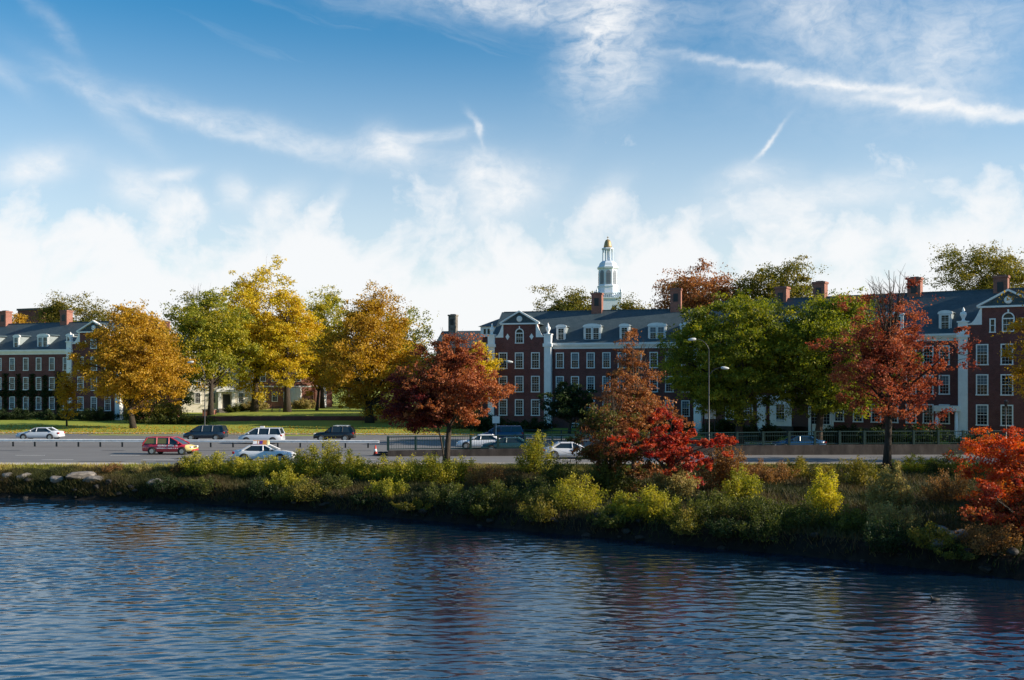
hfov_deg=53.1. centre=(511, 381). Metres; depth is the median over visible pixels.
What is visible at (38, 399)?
window
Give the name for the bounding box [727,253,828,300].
background tree
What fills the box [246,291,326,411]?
golden tree
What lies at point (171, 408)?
shrub
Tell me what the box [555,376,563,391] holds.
window
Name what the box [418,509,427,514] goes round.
boulder
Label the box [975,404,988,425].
window
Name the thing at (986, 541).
shrub
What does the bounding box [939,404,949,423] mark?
window
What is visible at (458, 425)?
shrub
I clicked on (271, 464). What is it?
shrub
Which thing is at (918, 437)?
shrub
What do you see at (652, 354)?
window
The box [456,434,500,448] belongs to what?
sedan car
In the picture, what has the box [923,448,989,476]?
shrub
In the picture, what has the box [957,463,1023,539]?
red maple
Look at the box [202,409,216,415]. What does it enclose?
brick pier
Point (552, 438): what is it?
metal railing
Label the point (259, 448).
taxi
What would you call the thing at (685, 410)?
window
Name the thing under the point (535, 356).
window
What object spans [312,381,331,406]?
brick house
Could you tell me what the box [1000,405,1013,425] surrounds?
window
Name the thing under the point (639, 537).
boulder
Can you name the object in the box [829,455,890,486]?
shrub
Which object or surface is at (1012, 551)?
boulder
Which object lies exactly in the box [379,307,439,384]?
green tree
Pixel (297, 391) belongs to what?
brick house
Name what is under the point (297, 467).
shrub
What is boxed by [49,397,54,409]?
window
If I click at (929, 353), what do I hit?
window
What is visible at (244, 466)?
shrub
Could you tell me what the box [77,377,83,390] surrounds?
window
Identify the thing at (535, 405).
window
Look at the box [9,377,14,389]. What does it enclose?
window
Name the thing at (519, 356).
window
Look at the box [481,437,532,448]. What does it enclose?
sedan car
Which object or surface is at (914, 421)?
window
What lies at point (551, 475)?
shrub
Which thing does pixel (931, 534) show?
shrub
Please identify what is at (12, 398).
window
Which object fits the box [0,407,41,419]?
shrub
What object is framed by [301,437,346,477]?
shrub
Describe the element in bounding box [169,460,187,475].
shrub
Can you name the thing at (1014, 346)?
orange tree
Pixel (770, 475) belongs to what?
shrub
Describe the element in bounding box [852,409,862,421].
window
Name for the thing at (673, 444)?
red maple
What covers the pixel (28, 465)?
bank grass
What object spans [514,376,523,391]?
window
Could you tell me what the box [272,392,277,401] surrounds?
window
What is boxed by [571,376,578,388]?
window
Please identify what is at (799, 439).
sedan car
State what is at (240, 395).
window
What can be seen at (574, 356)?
window
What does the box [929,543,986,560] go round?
shrub
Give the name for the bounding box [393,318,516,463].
red maple
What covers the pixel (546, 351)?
brick hall
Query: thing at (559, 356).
window
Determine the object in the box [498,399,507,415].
window
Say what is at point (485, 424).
shrub
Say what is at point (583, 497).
shrub
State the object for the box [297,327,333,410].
golden tree
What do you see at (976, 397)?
brick hall
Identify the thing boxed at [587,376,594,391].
window
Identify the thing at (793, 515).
shrub
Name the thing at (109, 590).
river water
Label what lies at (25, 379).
window
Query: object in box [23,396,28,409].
window
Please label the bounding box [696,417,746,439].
shrub
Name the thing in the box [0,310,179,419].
brick hall
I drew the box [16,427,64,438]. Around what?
sedan car
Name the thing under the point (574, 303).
background tree
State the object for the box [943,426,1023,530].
orange maple
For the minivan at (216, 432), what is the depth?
121.11 m
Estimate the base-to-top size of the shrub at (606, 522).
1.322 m
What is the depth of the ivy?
173.51 m
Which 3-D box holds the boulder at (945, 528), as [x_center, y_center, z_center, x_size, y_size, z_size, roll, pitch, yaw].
[21.463,7.613,51.565,1.201,0.756,0.884,0,0,19]
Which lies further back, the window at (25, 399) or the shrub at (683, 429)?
the window at (25, 399)
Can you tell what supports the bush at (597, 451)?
on the ground at (895, 559)
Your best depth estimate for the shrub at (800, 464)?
73.63 m
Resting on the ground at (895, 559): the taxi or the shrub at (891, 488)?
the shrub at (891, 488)
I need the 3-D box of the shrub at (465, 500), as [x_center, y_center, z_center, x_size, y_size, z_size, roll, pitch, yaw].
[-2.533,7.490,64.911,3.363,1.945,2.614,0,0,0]
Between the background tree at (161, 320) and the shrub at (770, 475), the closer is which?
the shrub at (770, 475)
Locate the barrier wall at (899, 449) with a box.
[388,444,1013,455]
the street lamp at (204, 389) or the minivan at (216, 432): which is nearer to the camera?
the minivan at (216, 432)
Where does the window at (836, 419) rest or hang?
in the brick hall at (976, 397)
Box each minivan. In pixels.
[142,436,198,454]
[183,425,227,439]
[238,426,284,443]
[482,425,523,437]
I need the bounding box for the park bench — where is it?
[271,406,280,411]
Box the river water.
[0,497,1023,679]
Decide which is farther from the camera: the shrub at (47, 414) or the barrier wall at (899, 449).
the shrub at (47, 414)
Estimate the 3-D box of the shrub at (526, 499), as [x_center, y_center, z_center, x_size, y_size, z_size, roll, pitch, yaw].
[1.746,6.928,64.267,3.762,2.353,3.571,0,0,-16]
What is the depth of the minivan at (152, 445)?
97.67 m
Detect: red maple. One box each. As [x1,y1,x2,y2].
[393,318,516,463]
[604,402,738,491]
[805,263,981,468]
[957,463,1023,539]
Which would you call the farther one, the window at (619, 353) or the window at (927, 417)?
the window at (619, 353)
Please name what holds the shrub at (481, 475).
on the ground at (895, 559)
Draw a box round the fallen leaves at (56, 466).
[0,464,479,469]
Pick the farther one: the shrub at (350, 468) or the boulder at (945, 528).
the shrub at (350, 468)
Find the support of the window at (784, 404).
in the brick hall at (976, 397)
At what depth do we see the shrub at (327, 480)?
72.75 m
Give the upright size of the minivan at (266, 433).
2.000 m
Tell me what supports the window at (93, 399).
in the brick hall at (39, 350)
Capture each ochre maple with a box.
[64,298,206,427]
[300,280,436,422]
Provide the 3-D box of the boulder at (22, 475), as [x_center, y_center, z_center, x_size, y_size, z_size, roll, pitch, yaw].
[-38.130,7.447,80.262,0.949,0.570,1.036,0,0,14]
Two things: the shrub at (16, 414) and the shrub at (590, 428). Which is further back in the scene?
the shrub at (16, 414)
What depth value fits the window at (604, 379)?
141.92 m
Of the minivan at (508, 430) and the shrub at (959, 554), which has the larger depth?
the minivan at (508, 430)
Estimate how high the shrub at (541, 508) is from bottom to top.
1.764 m
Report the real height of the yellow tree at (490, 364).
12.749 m
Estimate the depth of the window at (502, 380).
145.00 m
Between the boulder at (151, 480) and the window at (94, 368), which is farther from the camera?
the window at (94, 368)
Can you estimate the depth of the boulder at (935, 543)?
49.43 m
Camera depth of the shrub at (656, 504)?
58.34 m
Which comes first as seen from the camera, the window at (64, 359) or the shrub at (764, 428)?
the shrub at (764, 428)
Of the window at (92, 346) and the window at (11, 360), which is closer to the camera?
the window at (92, 346)
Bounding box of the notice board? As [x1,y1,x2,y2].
[705,409,715,435]
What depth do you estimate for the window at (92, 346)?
168.25 m
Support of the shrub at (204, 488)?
on the ground at (895, 559)
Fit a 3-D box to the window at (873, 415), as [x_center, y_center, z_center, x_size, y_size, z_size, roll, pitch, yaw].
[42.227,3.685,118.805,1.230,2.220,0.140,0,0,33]
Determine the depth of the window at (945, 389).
114.74 m
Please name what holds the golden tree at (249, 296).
on the ground at (895, 559)
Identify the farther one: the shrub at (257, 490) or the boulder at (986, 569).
the shrub at (257, 490)
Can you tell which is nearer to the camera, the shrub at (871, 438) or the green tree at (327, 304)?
the shrub at (871, 438)
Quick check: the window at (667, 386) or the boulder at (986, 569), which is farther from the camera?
the window at (667, 386)
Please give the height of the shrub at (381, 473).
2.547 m
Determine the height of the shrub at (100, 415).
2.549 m
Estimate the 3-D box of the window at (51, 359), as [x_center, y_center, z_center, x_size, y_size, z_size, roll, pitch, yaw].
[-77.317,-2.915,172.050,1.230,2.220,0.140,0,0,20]
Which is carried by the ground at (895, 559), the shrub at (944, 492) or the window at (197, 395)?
the shrub at (944, 492)
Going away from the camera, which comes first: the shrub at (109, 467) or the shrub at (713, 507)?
the shrub at (713, 507)
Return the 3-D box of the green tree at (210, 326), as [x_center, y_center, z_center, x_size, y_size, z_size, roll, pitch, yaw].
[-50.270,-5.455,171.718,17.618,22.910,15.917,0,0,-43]
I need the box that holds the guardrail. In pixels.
[0,439,378,447]
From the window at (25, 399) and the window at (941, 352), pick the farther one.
the window at (25, 399)
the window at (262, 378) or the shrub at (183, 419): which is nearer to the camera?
the shrub at (183, 419)
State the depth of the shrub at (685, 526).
56.43 m
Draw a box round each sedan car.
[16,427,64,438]
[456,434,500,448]
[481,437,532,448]
[543,441,584,457]
[771,436,826,444]
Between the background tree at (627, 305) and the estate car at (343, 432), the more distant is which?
the background tree at (627, 305)
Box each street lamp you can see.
[187,361,204,424]
[494,360,512,434]
[688,338,728,440]
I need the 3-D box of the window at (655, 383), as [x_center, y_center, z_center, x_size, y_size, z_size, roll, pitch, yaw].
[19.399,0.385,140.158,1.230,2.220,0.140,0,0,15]
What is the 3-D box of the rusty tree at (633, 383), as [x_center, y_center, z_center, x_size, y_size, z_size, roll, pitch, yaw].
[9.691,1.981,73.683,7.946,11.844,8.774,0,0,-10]
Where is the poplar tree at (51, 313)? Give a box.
[29,290,77,322]
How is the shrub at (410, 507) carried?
on the ground at (895, 559)
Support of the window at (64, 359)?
in the brick hall at (39, 350)
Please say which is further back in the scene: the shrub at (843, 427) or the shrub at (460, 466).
the shrub at (843, 427)
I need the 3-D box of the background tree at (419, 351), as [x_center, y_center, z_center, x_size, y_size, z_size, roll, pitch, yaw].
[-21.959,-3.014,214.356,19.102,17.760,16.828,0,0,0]
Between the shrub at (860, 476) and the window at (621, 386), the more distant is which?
the window at (621, 386)
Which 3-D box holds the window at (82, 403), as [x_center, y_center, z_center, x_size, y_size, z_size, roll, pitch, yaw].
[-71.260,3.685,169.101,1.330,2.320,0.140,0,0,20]
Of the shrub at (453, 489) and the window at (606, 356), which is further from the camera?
the window at (606, 356)
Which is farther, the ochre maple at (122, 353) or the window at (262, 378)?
the window at (262, 378)
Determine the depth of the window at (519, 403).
144.40 m
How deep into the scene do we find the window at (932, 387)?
115.55 m
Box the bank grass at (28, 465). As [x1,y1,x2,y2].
[0,461,991,477]
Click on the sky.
(462, 157)
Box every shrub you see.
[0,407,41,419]
[27,406,79,419]
[70,406,119,420]
[101,461,122,473]
[119,397,165,422]
[131,460,151,472]
[138,413,219,424]
[140,396,192,420]
[144,475,180,492]
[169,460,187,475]
[178,450,209,476]
[182,475,226,494]
[193,451,233,475]
[219,454,259,477]
[223,404,248,412]
[241,400,269,410]
[248,472,278,498]
[252,454,288,478]
[264,470,306,487]
[270,489,297,500]
[281,447,313,479]
[285,475,332,501]
[291,398,315,408]
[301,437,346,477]
[316,472,353,490]
[336,447,372,479]
[349,493,376,505]
[358,453,399,482]
[361,398,410,414]
[363,476,410,498]
[384,452,427,482]
[389,497,432,510]
[409,452,455,483]
[422,481,471,504]
[441,453,480,483]
[443,414,478,428]
[445,485,493,514]
[460,464,510,486]
[465,412,510,431]
[468,501,501,516]
[472,479,522,506]
[506,416,558,431]
[512,474,568,505]
[513,429,553,475]
[515,493,561,522]
[533,453,584,486]
[546,471,610,512]
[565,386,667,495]
[579,421,599,433]
[581,459,638,497]
[585,505,628,528]
[606,490,646,522]
[632,482,684,522]
[643,419,694,434]
[649,463,700,501]
[661,506,706,535]
[683,484,744,522]
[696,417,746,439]
[696,444,750,491]
[704,517,753,538]
[717,463,764,502]
[725,489,789,523]
[731,422,785,440]
[732,505,798,541]
[744,458,799,485]
[771,497,826,533]
[779,455,834,480]
[802,464,843,515]
[812,502,869,534]
[823,423,870,442]
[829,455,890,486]
[845,422,906,442]
[860,515,908,552]
[864,460,915,519]
[864,499,925,534]
[890,452,947,473]
[899,423,950,443]
[905,520,956,549]
[914,468,974,504]
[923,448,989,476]
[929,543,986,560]
[949,432,997,443]
[954,522,1022,555]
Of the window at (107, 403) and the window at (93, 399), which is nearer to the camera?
the window at (107, 403)
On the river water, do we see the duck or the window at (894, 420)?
the duck
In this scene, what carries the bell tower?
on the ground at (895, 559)
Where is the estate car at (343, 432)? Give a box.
[313,425,355,439]
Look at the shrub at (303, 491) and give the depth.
71.46 m
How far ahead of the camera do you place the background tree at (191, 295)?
213.84 m
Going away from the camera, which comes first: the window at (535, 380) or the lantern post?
the lantern post
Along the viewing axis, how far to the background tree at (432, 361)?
164.51 m
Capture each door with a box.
[223,394,229,407]
[794,412,807,433]
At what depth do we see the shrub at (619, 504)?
59.50 m
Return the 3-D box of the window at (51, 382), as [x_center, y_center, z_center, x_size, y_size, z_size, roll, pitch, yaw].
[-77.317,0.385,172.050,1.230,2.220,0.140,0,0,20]
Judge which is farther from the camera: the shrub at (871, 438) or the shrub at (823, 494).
the shrub at (871, 438)
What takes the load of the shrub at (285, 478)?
on the ground at (895, 559)
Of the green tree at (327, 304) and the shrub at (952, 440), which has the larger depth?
the green tree at (327, 304)
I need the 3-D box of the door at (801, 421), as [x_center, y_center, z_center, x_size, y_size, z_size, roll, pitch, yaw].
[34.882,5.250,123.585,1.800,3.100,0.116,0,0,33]
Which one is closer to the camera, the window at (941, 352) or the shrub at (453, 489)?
the shrub at (453, 489)
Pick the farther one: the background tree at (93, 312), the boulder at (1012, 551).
the background tree at (93, 312)
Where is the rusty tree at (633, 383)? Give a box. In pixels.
[592,328,699,479]
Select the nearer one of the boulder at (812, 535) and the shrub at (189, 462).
the boulder at (812, 535)
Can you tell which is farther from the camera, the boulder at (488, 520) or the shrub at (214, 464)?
the shrub at (214, 464)
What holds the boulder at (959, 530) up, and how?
on the ground at (895, 559)
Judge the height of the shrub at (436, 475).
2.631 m
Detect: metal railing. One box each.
[387,430,1023,450]
[523,429,757,445]
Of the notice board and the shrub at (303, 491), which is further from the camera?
the notice board
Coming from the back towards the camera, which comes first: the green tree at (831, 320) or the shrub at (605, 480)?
the green tree at (831, 320)
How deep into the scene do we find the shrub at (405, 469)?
74.02 m
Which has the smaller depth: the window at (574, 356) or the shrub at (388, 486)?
the shrub at (388, 486)
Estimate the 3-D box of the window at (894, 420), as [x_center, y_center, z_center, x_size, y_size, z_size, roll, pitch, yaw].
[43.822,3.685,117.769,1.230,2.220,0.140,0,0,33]
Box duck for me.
[928,595,939,600]
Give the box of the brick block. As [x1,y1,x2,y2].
[17,308,44,322]
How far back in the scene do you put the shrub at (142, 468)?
80.44 m
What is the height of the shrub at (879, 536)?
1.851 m
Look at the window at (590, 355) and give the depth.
142.44 m
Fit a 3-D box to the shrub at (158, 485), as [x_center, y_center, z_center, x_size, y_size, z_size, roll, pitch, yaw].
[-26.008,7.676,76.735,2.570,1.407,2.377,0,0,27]
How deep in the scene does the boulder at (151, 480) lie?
77.27 m
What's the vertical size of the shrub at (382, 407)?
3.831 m
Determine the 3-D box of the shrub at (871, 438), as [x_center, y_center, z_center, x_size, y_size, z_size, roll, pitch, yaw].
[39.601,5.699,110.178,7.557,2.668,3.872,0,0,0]
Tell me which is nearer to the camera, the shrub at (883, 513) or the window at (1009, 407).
the shrub at (883, 513)
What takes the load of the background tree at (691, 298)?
on the ground at (895, 559)
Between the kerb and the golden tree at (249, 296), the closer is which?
the kerb
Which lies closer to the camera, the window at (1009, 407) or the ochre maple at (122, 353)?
the window at (1009, 407)
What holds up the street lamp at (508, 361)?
on the road
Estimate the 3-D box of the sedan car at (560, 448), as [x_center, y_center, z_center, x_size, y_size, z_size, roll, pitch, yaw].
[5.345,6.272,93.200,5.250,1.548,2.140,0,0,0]
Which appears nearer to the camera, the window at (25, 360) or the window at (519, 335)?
the window at (519, 335)
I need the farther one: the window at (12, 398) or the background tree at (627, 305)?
the background tree at (627, 305)
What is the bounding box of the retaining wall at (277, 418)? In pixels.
[187,416,377,420]
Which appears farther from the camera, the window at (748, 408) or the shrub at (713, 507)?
the window at (748, 408)
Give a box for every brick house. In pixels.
[259,365,311,408]
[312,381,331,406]
[433,314,481,415]
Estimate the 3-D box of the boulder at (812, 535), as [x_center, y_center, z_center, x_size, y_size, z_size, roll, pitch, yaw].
[15.709,7.992,53.152,0.471,0.310,0.364,0,0,11]
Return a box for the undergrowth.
[0,461,1023,572]
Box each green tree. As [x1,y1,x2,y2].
[160,285,266,415]
[296,284,350,407]
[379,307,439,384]
[649,288,815,443]
[746,286,924,439]
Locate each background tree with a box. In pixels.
[12,313,33,322]
[48,291,113,322]
[150,311,175,334]
[161,286,212,333]
[180,364,198,409]
[332,321,363,404]
[375,329,434,385]
[421,353,481,411]
[526,284,596,310]
[610,291,654,309]
[645,257,742,316]
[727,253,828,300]
[913,240,1023,290]
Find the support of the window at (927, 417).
in the brick hall at (976, 397)
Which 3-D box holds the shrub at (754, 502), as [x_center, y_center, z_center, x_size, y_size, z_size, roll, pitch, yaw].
[13.686,7.012,57.083,3.673,2.049,3.376,0,0,40]
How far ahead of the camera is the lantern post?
100.96 m
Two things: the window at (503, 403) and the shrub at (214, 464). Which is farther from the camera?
the window at (503, 403)
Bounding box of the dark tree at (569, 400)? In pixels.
[536,381,599,433]
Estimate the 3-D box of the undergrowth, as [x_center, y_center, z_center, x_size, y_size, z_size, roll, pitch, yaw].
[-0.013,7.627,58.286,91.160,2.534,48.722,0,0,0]
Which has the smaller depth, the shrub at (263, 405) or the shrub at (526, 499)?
the shrub at (526, 499)
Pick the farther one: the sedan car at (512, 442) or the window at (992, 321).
the window at (992, 321)
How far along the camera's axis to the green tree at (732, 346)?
109.09 m
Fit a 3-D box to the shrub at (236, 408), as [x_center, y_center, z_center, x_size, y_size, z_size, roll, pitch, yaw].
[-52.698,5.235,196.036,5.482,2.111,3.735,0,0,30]
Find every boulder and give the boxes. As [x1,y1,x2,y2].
[1,472,11,478]
[16,473,31,479]
[50,476,62,483]
[66,471,96,479]
[83,476,103,482]
[147,478,162,485]
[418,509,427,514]
[486,518,493,522]
[621,528,629,533]
[635,535,644,539]
[810,532,818,537]
[928,538,944,547]
[935,525,950,531]
[948,529,969,540]
[978,566,991,572]
[1006,547,1018,555]
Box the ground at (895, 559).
[0,382,1023,579]
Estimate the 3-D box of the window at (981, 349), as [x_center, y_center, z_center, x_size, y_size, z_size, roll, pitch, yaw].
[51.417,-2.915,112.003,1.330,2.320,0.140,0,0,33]
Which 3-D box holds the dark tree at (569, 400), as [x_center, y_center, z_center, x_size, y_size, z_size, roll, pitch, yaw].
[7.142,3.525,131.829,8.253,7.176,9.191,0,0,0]
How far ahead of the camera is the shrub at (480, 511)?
63.80 m
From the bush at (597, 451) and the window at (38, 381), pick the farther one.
the window at (38, 381)
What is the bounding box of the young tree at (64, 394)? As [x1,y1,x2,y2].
[52,370,86,425]
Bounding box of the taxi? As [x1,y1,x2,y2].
[232,440,295,461]
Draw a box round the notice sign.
[492,416,499,422]
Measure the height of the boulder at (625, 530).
0.302 m
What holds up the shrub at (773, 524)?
on the ground at (895, 559)
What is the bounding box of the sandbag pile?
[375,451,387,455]
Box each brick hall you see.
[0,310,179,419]
[478,288,705,427]
[694,274,1023,440]
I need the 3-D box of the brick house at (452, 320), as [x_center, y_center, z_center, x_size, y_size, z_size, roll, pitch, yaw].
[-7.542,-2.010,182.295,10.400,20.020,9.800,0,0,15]
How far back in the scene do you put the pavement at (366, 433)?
133.50 m
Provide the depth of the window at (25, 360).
173.93 m
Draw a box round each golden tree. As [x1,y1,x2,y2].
[206,255,304,411]
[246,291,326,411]
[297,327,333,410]
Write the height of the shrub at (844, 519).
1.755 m
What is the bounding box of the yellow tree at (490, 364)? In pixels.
[466,340,503,414]
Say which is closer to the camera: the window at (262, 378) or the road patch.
the road patch
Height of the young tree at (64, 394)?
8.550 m
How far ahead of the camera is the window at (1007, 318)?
110.66 m
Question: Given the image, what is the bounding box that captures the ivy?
[0,371,61,414]
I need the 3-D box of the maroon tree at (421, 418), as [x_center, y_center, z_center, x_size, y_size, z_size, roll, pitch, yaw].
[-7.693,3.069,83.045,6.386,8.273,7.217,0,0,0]
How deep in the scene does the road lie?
100.73 m
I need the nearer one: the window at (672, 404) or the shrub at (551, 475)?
the shrub at (551, 475)
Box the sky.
[0,0,1023,372]
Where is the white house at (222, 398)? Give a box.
[160,321,252,412]
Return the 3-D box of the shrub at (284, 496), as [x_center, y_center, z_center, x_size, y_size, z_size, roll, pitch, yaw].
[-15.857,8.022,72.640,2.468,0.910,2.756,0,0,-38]
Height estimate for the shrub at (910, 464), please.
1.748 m
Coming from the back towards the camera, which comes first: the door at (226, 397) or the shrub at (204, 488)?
the door at (226, 397)
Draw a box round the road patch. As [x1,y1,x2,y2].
[0,450,370,461]
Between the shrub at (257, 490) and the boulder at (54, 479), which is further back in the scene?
the boulder at (54, 479)
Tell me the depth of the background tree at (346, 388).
224.78 m
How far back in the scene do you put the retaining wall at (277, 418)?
163.20 m
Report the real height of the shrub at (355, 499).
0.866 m
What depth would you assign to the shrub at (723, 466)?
68.68 m
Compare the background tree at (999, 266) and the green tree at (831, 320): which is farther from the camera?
the background tree at (999, 266)
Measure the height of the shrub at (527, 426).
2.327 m
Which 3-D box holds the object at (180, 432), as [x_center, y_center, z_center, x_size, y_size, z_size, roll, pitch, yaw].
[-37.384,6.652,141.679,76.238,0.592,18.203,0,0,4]
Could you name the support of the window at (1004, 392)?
in the brick hall at (976, 397)
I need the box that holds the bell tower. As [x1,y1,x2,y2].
[594,237,621,309]
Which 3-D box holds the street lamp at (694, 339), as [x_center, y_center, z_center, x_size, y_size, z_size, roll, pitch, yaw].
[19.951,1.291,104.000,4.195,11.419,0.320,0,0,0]
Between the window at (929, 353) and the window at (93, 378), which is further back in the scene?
the window at (93, 378)
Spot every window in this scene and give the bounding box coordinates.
[9,358,14,370]
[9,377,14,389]
[9,396,14,408]
[23,358,28,370]
[23,377,28,389]
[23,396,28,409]
[35,357,41,370]
[35,377,41,389]
[35,397,41,409]
[49,357,54,370]
[49,377,54,389]
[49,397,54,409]
[62,357,65,370]
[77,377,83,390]
[77,397,83,410]
[90,338,96,348]
[91,357,96,370]
[91,378,96,390]
[91,397,96,409]
[104,397,110,410]
[194,393,200,403]
[238,392,243,402]
[260,373,265,381]
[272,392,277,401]
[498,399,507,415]
[499,353,507,368]
[499,376,506,390]
[514,352,523,368]
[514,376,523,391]
[514,399,523,415]
[515,326,523,343]
[531,352,539,368]
[531,376,539,391]
[531,399,539,415]
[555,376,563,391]
[556,353,563,367]
[571,352,578,367]
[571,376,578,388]
[586,352,594,367]
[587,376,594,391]
[602,352,610,367]
[602,376,610,391]
[617,352,625,367]
[618,377,625,389]
[649,352,657,367]
[649,376,657,391]
[665,376,673,391]
[665,400,673,412]
[681,400,689,416]
[745,405,752,419]
[775,403,785,421]
[810,407,830,424]
[834,410,843,421]
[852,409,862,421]
[870,404,880,422]
[892,405,898,422]
[905,404,916,423]
[922,404,933,423]
[923,346,933,364]
[923,375,933,394]
[938,375,949,394]
[939,345,949,364]
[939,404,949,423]
[975,344,988,364]
[975,374,988,395]
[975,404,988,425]
[989,318,995,332]
[1000,344,1012,364]
[1000,374,1013,395]
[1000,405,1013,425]
[1002,309,1014,331]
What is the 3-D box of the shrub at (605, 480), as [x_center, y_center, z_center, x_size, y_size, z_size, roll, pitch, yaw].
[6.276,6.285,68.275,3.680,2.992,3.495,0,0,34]
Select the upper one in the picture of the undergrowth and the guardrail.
the guardrail
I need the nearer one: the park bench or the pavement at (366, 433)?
the pavement at (366, 433)
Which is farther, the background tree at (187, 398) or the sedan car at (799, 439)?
the background tree at (187, 398)
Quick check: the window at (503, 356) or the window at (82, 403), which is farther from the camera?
the window at (82, 403)
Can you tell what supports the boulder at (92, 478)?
on the ground at (895, 559)
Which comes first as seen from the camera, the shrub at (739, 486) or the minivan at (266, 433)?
the shrub at (739, 486)
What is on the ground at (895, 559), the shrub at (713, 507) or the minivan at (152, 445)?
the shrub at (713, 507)
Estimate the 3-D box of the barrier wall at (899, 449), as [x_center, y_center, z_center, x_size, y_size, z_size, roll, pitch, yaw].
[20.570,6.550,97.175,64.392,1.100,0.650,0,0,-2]
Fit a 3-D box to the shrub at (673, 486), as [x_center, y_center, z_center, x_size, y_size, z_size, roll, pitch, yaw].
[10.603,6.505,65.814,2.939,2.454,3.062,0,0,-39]
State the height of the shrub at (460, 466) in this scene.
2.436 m
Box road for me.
[0,435,1019,462]
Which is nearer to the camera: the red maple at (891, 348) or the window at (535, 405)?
the red maple at (891, 348)
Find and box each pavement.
[0,432,852,444]
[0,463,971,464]
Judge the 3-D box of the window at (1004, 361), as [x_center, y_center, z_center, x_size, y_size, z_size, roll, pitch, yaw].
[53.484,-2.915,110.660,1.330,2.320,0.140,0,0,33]
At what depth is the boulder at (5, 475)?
80.41 m
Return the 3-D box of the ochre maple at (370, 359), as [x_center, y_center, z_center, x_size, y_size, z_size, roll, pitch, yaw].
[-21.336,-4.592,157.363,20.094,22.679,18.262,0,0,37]
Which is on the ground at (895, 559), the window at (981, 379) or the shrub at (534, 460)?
the shrub at (534, 460)
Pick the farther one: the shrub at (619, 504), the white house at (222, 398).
the white house at (222, 398)
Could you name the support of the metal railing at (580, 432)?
on the road
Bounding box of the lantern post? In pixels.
[1004,400,1007,438]
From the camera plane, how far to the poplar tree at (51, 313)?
233.56 m
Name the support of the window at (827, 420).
in the brick hall at (976, 397)
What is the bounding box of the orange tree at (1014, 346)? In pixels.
[990,290,1023,397]
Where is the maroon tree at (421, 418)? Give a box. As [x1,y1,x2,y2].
[376,370,453,457]
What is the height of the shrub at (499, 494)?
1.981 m
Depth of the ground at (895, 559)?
65.64 m
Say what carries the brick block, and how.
on the ground at (895, 559)
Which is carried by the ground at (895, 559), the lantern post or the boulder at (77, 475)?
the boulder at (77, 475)
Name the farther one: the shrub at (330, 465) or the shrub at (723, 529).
the shrub at (330, 465)
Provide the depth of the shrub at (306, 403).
199.39 m
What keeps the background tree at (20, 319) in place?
on the ground at (895, 559)
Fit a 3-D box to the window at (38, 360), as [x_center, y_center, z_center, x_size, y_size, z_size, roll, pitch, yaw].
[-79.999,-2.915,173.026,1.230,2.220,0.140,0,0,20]
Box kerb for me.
[0,434,769,443]
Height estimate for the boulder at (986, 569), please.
0.343 m
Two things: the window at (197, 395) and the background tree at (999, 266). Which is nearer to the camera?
the background tree at (999, 266)
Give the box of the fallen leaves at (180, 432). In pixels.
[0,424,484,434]
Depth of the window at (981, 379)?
112.02 m
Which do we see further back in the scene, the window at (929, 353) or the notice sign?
the notice sign
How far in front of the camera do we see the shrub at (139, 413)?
159.28 m

